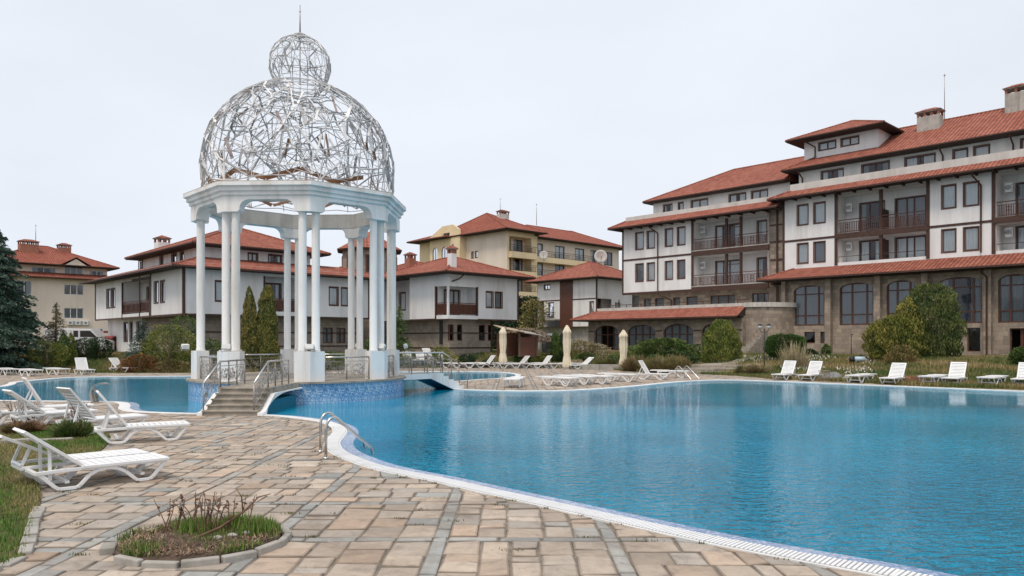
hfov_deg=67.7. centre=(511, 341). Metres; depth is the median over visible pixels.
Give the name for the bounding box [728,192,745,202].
window
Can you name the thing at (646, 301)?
window
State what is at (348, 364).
railing
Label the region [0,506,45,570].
stone kerb
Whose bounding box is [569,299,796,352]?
pavilion
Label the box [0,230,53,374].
spruce tree
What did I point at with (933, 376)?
sun lounger
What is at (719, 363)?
garden path
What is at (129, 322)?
window
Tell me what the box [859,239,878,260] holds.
balcony door
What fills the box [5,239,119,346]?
apartment building
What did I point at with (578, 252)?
window
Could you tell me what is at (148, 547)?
bed weeds
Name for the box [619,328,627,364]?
umbrella
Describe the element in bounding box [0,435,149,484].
sun lounger
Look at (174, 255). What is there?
window
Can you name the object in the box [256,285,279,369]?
thuja
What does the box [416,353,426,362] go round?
sun lounger
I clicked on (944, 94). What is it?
lightning rod
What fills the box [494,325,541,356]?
wooden shed
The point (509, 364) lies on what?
sun lounger
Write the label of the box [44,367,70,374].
sun lounger
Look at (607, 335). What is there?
window
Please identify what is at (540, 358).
shrub
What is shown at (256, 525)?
bed tufts
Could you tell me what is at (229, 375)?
railing
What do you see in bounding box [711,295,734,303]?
window
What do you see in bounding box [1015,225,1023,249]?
balcony door
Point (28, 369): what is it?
sun lounger
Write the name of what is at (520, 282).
window
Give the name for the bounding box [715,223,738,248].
balcony door
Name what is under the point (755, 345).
outdoor stairs
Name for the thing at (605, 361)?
ornamental grass
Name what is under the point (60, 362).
shrub
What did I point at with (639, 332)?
window
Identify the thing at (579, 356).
shrub
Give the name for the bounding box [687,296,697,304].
window
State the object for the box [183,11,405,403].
gazebo
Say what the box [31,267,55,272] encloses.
window
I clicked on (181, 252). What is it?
window
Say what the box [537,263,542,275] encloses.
window
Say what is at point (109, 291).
window
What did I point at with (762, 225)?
balcony door
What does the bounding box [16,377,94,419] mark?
sun lounger
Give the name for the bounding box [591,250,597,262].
window
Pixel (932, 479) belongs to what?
pool water
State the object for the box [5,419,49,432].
dry plant
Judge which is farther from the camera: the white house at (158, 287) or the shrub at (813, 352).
the white house at (158, 287)
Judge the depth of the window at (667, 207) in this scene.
68.65 m
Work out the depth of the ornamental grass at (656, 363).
45.91 m
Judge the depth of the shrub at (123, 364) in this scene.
46.12 m
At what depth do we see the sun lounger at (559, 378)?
32.48 m
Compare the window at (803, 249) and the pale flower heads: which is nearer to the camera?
the pale flower heads
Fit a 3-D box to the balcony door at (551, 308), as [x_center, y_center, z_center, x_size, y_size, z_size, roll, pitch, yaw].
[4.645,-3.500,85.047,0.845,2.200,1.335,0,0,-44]
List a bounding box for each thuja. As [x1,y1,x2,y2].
[240,286,257,370]
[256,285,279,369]
[700,318,743,362]
[860,314,930,359]
[889,282,967,357]
[894,295,927,349]
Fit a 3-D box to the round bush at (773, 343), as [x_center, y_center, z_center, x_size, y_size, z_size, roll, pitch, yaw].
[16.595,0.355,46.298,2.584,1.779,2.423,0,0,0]
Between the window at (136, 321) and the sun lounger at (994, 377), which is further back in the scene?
the window at (136, 321)
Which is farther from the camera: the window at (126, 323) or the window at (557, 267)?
the window at (557, 267)
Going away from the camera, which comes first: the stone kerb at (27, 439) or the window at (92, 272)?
the stone kerb at (27, 439)
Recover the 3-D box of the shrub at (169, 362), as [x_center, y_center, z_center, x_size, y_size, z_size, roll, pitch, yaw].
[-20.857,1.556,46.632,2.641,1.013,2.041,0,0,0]
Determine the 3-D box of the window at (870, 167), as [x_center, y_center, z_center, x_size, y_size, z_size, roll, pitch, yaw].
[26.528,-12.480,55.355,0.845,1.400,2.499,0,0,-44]
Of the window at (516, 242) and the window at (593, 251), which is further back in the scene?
the window at (593, 251)
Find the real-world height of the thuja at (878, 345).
2.705 m
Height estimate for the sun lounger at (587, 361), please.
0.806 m
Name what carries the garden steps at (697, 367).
on the lawn at (622, 370)
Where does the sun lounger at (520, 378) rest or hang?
on the pool deck paving
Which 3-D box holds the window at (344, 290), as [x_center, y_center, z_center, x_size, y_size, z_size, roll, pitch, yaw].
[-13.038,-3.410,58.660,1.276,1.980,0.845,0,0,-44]
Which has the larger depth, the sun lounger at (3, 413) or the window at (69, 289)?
the window at (69, 289)
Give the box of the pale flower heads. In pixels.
[745,355,874,373]
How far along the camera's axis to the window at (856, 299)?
53.95 m
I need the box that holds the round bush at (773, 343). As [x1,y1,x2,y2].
[762,333,806,358]
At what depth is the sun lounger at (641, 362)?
38.18 m
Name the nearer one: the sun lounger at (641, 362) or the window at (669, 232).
the sun lounger at (641, 362)
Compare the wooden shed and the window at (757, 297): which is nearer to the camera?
the wooden shed
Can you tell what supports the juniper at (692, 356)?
on the lawn at (622, 370)
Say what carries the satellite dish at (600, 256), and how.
attached to the white house at (567, 294)
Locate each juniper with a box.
[608,337,701,362]
[647,350,706,363]
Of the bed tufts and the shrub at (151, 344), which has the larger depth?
the shrub at (151, 344)
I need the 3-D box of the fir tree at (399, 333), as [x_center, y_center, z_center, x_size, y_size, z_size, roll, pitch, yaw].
[-8.065,-0.308,54.615,2.792,4.668,2.700,0,0,0]
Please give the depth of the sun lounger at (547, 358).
53.80 m
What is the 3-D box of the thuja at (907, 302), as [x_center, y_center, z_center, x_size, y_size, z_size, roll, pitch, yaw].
[21.667,-0.688,41.614,1.949,3.714,1.624,0,0,0]
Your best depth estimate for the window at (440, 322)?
58.56 m
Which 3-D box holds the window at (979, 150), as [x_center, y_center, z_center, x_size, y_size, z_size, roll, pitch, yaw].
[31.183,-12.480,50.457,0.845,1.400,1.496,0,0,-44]
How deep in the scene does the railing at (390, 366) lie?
26.59 m
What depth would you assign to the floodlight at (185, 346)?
25.36 m
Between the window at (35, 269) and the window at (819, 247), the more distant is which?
the window at (35, 269)
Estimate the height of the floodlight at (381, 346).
0.230 m
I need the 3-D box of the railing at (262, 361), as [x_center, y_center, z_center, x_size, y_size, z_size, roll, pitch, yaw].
[-9.552,0.862,28.994,1.724,0.766,0.090,0,0,-43]
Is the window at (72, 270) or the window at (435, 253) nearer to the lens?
the window at (72, 270)
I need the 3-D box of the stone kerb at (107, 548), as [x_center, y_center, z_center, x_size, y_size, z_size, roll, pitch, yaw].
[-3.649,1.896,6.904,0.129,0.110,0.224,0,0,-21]
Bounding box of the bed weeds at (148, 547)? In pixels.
[115,512,283,557]
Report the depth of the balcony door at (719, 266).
63.94 m
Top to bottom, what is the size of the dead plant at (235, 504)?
0.362 m
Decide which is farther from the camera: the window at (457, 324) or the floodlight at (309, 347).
the window at (457, 324)
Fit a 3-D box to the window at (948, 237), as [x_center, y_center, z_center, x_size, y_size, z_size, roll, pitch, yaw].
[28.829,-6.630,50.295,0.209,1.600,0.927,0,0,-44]
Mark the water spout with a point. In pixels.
(93, 395)
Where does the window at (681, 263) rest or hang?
in the hotel wing at (712, 239)
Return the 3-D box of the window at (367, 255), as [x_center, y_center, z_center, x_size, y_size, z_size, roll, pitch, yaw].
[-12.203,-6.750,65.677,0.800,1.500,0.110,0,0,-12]
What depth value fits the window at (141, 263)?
62.09 m
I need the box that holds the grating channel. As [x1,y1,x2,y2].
[327,428,928,575]
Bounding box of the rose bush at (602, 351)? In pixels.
[577,343,612,359]
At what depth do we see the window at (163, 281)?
52.88 m
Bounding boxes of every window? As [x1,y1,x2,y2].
[10,280,31,294]
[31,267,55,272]
[64,284,82,294]
[64,308,82,318]
[65,267,82,273]
[90,270,103,274]
[106,288,110,308]
[111,288,114,307]
[123,322,127,341]
[129,322,132,341]
[136,321,140,341]
[138,260,142,268]
[154,280,158,303]
[160,279,164,302]
[171,252,176,262]
[180,251,183,260]
[215,280,221,301]
[248,252,257,260]
[268,254,281,262]
[323,328,331,342]
[329,286,338,305]
[337,328,344,342]
[341,287,347,306]
[366,254,369,271]
[399,292,405,310]
[433,248,437,259]
[439,320,452,344]
[442,247,446,257]
[450,324,461,340]
[479,325,493,340]
[486,291,493,307]
[495,291,502,308]
[514,239,522,251]
[514,258,522,270]
[519,280,522,291]
[537,243,541,255]
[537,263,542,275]
[555,246,564,258]
[555,265,564,271]
[575,248,582,260]
[589,299,600,312]
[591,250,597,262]
[596,325,618,349]
[604,252,611,265]
[629,325,654,349]
[635,231,643,249]
[635,263,643,281]
[644,299,650,306]
[646,230,654,248]
[646,262,654,280]
[656,298,663,305]
[664,203,671,211]
[664,324,692,350]
[665,228,672,246]
[666,260,672,279]
[674,297,679,305]
[677,226,684,245]
[677,259,684,278]
[678,201,683,209]
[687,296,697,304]
[691,198,707,207]
[703,324,723,348]
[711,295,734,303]
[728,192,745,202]
[751,188,767,198]
[753,293,768,301]
[795,285,823,325]
[797,203,808,225]
[797,242,808,263]
[805,332,823,342]
[813,201,825,223]
[813,240,825,262]
[818,139,835,151]
[821,167,843,179]
[821,332,824,342]
[840,135,858,147]
[840,283,872,324]
[861,160,889,173]
[887,280,914,315]
[904,152,935,166]
[938,277,981,323]
[941,183,956,209]
[941,228,956,252]
[952,147,967,159]
[963,180,979,206]
[963,226,979,251]
[968,328,979,351]
[973,143,989,155]
[999,274,1023,322]
[1020,138,1023,148]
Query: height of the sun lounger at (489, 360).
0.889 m
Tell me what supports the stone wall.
on the pool deck paving
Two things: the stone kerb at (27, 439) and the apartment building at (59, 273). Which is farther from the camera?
the apartment building at (59, 273)
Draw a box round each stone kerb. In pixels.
[0,437,73,442]
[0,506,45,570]
[99,541,116,555]
[114,526,291,568]
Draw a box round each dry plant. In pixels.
[0,423,31,433]
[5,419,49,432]
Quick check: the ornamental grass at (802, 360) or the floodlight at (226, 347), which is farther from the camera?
the ornamental grass at (802, 360)
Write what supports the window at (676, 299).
in the hotel wing at (712, 239)
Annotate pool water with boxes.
[0,372,1023,575]
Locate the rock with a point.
(835, 374)
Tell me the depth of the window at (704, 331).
58.97 m
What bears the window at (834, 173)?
in the hotel wing at (881, 219)
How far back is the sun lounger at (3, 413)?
17.36 m
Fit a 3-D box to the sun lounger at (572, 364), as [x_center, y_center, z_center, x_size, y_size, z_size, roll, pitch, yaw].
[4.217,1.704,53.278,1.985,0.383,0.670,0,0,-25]
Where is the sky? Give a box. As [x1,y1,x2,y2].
[0,0,1023,275]
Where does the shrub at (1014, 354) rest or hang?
on the lawn at (622, 370)
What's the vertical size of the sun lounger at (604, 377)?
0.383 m
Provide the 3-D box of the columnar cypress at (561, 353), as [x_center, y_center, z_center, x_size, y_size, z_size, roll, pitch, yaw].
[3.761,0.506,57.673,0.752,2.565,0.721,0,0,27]
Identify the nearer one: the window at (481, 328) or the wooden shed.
the wooden shed
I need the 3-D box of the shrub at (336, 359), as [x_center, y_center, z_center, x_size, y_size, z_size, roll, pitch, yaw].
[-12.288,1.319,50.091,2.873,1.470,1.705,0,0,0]
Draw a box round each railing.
[200,356,216,379]
[202,359,245,409]
[209,355,216,376]
[245,354,280,372]
[253,359,288,409]
[325,354,344,372]
[325,356,368,379]
[387,355,393,376]
[399,352,467,387]
[399,353,449,378]
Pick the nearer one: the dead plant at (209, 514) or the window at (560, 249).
the dead plant at (209, 514)
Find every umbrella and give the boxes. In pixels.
[499,326,507,368]
[562,324,571,368]
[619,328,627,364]
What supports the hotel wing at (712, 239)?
on the lawn at (622, 370)
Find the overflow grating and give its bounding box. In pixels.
[327,426,932,575]
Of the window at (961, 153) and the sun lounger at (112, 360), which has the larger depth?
the window at (961, 153)
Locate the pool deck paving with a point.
(343, 531)
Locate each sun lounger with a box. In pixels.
[0,368,18,374]
[0,408,57,424]
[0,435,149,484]
[2,389,97,423]
[12,427,169,490]
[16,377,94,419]
[17,368,43,375]
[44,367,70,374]
[55,387,147,433]
[73,358,95,374]
[94,390,189,443]
[108,358,136,371]
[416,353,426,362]
[422,348,431,356]
[452,362,478,367]
[466,362,488,367]
[473,355,495,367]
[496,363,525,368]
[503,376,525,387]
[508,356,529,367]
[520,362,541,367]
[529,355,552,367]
[535,376,579,385]
[546,363,566,367]
[553,374,597,384]
[558,363,581,368]
[569,357,593,368]
[571,374,614,383]
[597,372,639,381]
[637,360,670,379]
[650,370,689,377]
[771,360,797,379]
[798,361,823,380]
[845,373,876,382]
[879,363,906,383]
[918,374,948,381]
[941,362,967,382]
[976,375,1008,384]
[1010,362,1023,383]
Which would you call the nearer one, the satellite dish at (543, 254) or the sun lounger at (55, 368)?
the sun lounger at (55, 368)
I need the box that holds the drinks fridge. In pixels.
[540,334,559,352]
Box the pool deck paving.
[0,368,1023,575]
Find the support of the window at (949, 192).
in the hotel wing at (881, 219)
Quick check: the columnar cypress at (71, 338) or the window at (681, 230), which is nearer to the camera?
the columnar cypress at (71, 338)
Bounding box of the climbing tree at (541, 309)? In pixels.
[514,298,549,329]
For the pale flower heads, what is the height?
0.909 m
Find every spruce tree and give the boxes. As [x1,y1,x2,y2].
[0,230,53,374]
[40,302,67,362]
[118,320,162,366]
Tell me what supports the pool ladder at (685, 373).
attached to the pool deck paving
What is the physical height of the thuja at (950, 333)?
4.447 m
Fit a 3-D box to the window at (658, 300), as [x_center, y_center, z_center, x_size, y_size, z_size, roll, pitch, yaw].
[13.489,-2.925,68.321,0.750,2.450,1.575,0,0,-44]
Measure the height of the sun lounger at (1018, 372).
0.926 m
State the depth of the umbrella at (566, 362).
52.07 m
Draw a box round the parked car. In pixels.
[105,336,115,351]
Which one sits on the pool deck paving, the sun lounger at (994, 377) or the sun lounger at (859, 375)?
the sun lounger at (859, 375)
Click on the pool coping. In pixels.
(124, 406)
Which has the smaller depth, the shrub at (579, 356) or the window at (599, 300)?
the shrub at (579, 356)
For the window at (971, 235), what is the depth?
49.38 m
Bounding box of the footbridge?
[399,372,463,389]
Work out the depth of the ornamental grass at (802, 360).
41.38 m
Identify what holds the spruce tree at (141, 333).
on the lawn at (622, 370)
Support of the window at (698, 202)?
in the hotel wing at (712, 239)
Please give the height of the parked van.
1.999 m
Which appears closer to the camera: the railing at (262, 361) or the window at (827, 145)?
the railing at (262, 361)
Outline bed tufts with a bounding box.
[173,508,277,536]
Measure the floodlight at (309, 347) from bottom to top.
0.230 m
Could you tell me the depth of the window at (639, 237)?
68.68 m
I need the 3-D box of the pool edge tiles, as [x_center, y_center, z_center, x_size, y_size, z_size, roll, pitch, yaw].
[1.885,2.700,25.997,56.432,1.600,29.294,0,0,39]
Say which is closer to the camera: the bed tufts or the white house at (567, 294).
the bed tufts
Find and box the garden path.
[698,353,810,364]
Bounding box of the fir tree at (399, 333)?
[386,306,416,363]
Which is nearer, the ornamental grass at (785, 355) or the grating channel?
the grating channel
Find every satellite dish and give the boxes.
[539,251,547,258]
[594,250,606,264]
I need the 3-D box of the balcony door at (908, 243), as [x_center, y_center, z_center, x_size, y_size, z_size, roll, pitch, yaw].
[27.931,-6.530,53.419,0.210,1.660,2.089,0,0,-44]
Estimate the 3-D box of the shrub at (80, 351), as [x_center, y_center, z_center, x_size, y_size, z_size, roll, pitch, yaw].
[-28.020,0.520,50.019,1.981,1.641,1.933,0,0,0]
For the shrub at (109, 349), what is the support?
on the lawn at (622, 370)
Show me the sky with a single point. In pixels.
(585, 112)
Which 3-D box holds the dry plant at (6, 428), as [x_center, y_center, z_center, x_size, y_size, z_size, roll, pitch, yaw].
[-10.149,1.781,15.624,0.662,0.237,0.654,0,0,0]
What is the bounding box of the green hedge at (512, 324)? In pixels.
[492,295,537,348]
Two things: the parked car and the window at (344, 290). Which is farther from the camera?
the parked car
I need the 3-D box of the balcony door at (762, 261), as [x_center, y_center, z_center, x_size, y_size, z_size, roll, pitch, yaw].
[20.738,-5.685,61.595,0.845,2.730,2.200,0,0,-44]
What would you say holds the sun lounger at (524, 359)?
on the pool deck paving
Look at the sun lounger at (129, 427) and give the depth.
14.42 m
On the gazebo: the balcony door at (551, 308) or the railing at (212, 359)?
the railing at (212, 359)
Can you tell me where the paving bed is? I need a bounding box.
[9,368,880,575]
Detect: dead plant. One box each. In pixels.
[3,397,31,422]
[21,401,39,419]
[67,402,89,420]
[154,494,184,532]
[177,491,217,524]
[194,491,228,534]
[215,496,256,532]
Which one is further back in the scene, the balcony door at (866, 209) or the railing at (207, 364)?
the balcony door at (866, 209)
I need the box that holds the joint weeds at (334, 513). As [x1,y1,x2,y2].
[55,426,788,559]
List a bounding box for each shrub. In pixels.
[25,339,71,369]
[73,337,98,358]
[85,337,113,358]
[114,353,161,372]
[133,324,195,368]
[153,359,190,372]
[158,315,205,360]
[205,338,221,369]
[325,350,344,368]
[363,338,368,350]
[426,346,457,365]
[458,353,477,362]
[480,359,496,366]
[512,355,535,365]
[528,356,550,366]
[559,340,596,360]
[571,352,597,363]
[806,348,818,354]
[820,344,831,354]
[882,345,919,363]
[1007,346,1023,365]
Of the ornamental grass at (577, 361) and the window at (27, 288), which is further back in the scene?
the window at (27, 288)
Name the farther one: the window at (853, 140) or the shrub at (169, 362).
the window at (853, 140)
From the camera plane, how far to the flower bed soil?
6.83 m
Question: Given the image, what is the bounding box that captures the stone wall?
[582,364,622,369]
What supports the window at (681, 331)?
in the pavilion
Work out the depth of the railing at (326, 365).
29.82 m
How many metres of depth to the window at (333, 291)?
57.86 m
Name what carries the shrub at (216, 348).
on the lawn at (622, 370)
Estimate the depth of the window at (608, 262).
120.57 m
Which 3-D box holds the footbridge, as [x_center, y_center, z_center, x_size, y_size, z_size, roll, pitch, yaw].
[-3.485,1.640,29.934,3.600,0.800,1.290,0,0,-43]
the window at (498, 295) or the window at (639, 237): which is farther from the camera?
the window at (639, 237)
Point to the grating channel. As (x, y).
(755, 548)
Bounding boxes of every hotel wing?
[607,156,803,306]
[757,83,1023,355]
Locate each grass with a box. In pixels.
[571,358,583,364]
[591,354,618,363]
[618,353,647,370]
[639,353,685,371]
[663,353,694,369]
[732,364,750,373]
[741,362,775,373]
[775,340,800,369]
[788,341,811,367]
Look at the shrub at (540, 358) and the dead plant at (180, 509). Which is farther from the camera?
the shrub at (540, 358)
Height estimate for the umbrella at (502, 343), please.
3.000 m
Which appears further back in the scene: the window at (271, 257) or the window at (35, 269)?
the window at (35, 269)
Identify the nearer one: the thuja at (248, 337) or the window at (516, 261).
the thuja at (248, 337)
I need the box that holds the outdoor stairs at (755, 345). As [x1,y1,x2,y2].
[740,330,767,353]
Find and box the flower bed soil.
[112,524,281,565]
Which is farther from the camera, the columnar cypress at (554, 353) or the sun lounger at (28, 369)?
the columnar cypress at (554, 353)
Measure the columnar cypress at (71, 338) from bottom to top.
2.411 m
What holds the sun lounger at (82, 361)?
on the pool deck paving
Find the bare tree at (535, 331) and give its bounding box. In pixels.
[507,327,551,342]
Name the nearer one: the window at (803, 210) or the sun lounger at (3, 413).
the sun lounger at (3, 413)
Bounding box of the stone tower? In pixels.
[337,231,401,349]
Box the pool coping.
[0,371,1023,575]
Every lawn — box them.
[0,425,109,564]
[24,349,1023,389]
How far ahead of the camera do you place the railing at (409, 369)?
30.69 m
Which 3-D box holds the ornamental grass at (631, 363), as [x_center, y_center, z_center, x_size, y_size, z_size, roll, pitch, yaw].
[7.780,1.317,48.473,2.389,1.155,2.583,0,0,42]
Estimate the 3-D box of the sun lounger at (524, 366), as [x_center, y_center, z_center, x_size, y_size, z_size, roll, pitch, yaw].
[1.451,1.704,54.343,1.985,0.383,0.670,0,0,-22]
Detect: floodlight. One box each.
[181,344,189,350]
[221,344,230,350]
[305,344,314,350]
[378,344,385,350]
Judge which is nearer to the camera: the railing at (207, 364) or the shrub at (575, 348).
the railing at (207, 364)
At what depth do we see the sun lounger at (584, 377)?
33.67 m
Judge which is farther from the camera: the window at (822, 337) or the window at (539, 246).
the window at (539, 246)
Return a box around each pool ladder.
[317,412,373,458]
[675,366,699,380]
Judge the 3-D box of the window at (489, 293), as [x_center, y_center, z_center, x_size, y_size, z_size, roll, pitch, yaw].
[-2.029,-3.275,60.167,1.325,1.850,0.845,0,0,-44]
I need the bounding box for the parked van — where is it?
[44,328,113,349]
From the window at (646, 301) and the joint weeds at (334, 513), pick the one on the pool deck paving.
the joint weeds at (334, 513)
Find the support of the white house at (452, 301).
on the lawn at (622, 370)
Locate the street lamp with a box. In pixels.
[757,324,770,365]
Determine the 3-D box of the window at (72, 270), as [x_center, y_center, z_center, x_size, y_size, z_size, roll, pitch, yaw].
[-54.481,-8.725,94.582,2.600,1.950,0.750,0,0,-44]
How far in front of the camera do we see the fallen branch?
7.18 m
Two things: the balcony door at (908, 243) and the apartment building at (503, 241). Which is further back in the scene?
the apartment building at (503, 241)
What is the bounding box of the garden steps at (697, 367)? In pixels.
[673,364,745,373]
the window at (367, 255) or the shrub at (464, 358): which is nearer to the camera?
the shrub at (464, 358)
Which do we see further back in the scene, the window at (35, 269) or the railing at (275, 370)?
the window at (35, 269)
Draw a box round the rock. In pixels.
[824,372,841,377]
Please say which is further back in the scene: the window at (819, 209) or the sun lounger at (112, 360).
the window at (819, 209)
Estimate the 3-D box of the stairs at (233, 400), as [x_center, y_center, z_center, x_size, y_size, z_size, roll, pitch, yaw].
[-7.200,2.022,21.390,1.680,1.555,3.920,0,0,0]
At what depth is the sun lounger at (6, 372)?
42.95 m
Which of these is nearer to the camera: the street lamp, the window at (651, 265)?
the street lamp
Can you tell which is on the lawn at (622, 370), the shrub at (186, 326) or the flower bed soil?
the shrub at (186, 326)
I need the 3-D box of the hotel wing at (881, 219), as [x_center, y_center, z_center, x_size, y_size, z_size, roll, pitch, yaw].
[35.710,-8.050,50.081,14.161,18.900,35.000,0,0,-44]
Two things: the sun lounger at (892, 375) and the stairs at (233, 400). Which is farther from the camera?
the sun lounger at (892, 375)
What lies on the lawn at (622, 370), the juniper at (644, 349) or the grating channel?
the juniper at (644, 349)
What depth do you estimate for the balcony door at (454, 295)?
59.15 m
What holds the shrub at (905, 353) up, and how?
on the lawn at (622, 370)
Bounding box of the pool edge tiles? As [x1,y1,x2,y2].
[2,371,999,575]
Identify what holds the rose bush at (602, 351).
on the lawn at (622, 370)
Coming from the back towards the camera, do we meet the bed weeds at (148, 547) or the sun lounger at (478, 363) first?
the sun lounger at (478, 363)
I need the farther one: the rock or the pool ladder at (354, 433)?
the rock
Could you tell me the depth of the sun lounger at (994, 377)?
31.77 m
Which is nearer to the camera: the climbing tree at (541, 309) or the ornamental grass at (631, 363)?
the ornamental grass at (631, 363)
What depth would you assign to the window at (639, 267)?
68.66 m
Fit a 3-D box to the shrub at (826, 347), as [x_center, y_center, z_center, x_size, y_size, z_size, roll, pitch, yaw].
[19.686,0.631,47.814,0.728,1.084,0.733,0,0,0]
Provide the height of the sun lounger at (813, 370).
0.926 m
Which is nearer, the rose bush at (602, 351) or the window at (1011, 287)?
the window at (1011, 287)
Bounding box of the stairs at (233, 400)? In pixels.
[197,382,302,415]
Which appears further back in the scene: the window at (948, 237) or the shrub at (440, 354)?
the shrub at (440, 354)
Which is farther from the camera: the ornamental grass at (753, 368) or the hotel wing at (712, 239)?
the hotel wing at (712, 239)
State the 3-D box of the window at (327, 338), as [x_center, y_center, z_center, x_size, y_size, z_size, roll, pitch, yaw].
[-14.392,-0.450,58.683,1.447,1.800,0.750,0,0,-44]
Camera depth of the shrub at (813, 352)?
47.30 m
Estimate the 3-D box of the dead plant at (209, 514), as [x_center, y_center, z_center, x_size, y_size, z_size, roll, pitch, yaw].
[-2.844,1.614,7.196,0.272,0.435,0.228,0,0,-43]
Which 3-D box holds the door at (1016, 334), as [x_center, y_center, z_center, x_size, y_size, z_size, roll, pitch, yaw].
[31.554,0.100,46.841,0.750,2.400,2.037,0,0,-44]
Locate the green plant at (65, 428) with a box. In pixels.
[46,417,93,437]
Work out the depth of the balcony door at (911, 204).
53.46 m
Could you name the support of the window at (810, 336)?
in the hotel wing at (881, 219)
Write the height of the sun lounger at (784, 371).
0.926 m
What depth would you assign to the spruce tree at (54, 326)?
48.42 m
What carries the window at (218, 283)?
in the white house at (158, 287)
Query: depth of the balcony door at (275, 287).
56.23 m
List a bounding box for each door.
[265,282,281,311]
[444,289,459,314]
[548,302,553,317]
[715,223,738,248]
[715,259,738,284]
[756,219,768,249]
[756,257,766,282]
[859,200,884,230]
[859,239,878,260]
[895,195,925,227]
[895,235,925,257]
[1010,328,1023,354]
[1015,182,1023,214]
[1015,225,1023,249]
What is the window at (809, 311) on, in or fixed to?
in the hotel wing at (881, 219)
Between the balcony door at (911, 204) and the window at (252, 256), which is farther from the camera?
the window at (252, 256)
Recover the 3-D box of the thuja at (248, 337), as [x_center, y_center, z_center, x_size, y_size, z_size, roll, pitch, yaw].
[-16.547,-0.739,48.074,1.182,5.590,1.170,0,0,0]
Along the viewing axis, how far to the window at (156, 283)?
53.78 m
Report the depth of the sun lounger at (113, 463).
10.03 m
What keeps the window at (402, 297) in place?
in the white house at (452, 301)
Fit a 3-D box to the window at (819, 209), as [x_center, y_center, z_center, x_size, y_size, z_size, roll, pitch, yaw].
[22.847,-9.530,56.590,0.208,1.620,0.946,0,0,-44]
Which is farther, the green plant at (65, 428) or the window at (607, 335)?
the window at (607, 335)
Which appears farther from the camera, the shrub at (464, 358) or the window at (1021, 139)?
the shrub at (464, 358)
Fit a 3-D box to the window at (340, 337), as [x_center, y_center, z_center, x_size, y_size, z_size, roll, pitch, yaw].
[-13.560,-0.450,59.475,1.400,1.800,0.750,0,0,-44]
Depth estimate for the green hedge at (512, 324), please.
91.87 m
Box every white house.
[78,228,386,354]
[384,245,535,355]
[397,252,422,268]
[525,261,638,349]
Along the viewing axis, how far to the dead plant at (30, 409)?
17.64 m
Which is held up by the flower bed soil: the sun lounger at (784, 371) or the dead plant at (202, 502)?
the dead plant at (202, 502)
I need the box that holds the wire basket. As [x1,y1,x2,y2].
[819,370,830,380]
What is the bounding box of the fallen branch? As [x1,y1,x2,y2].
[194,490,270,537]
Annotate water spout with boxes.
[89,382,108,402]
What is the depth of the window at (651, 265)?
67.75 m
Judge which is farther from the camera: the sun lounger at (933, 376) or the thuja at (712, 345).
the thuja at (712, 345)
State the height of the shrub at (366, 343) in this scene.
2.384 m
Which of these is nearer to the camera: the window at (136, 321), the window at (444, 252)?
the window at (136, 321)
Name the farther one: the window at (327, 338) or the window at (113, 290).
the window at (113, 290)
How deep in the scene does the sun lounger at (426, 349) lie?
57.49 m
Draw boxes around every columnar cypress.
[56,330,70,366]
[65,332,77,364]
[549,328,560,362]
[557,331,563,361]
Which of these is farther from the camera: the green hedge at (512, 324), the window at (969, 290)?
the green hedge at (512, 324)
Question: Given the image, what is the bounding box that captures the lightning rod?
[943,73,944,118]
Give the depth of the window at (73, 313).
93.83 m
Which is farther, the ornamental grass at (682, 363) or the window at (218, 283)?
the window at (218, 283)
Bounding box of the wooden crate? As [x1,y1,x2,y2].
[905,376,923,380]
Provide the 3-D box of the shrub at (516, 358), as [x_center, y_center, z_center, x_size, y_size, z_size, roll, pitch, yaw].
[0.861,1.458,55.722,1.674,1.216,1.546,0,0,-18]
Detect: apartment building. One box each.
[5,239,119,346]
[406,210,621,297]
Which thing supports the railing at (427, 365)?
attached to the footbridge
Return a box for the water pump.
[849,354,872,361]
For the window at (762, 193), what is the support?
in the hotel wing at (712, 239)

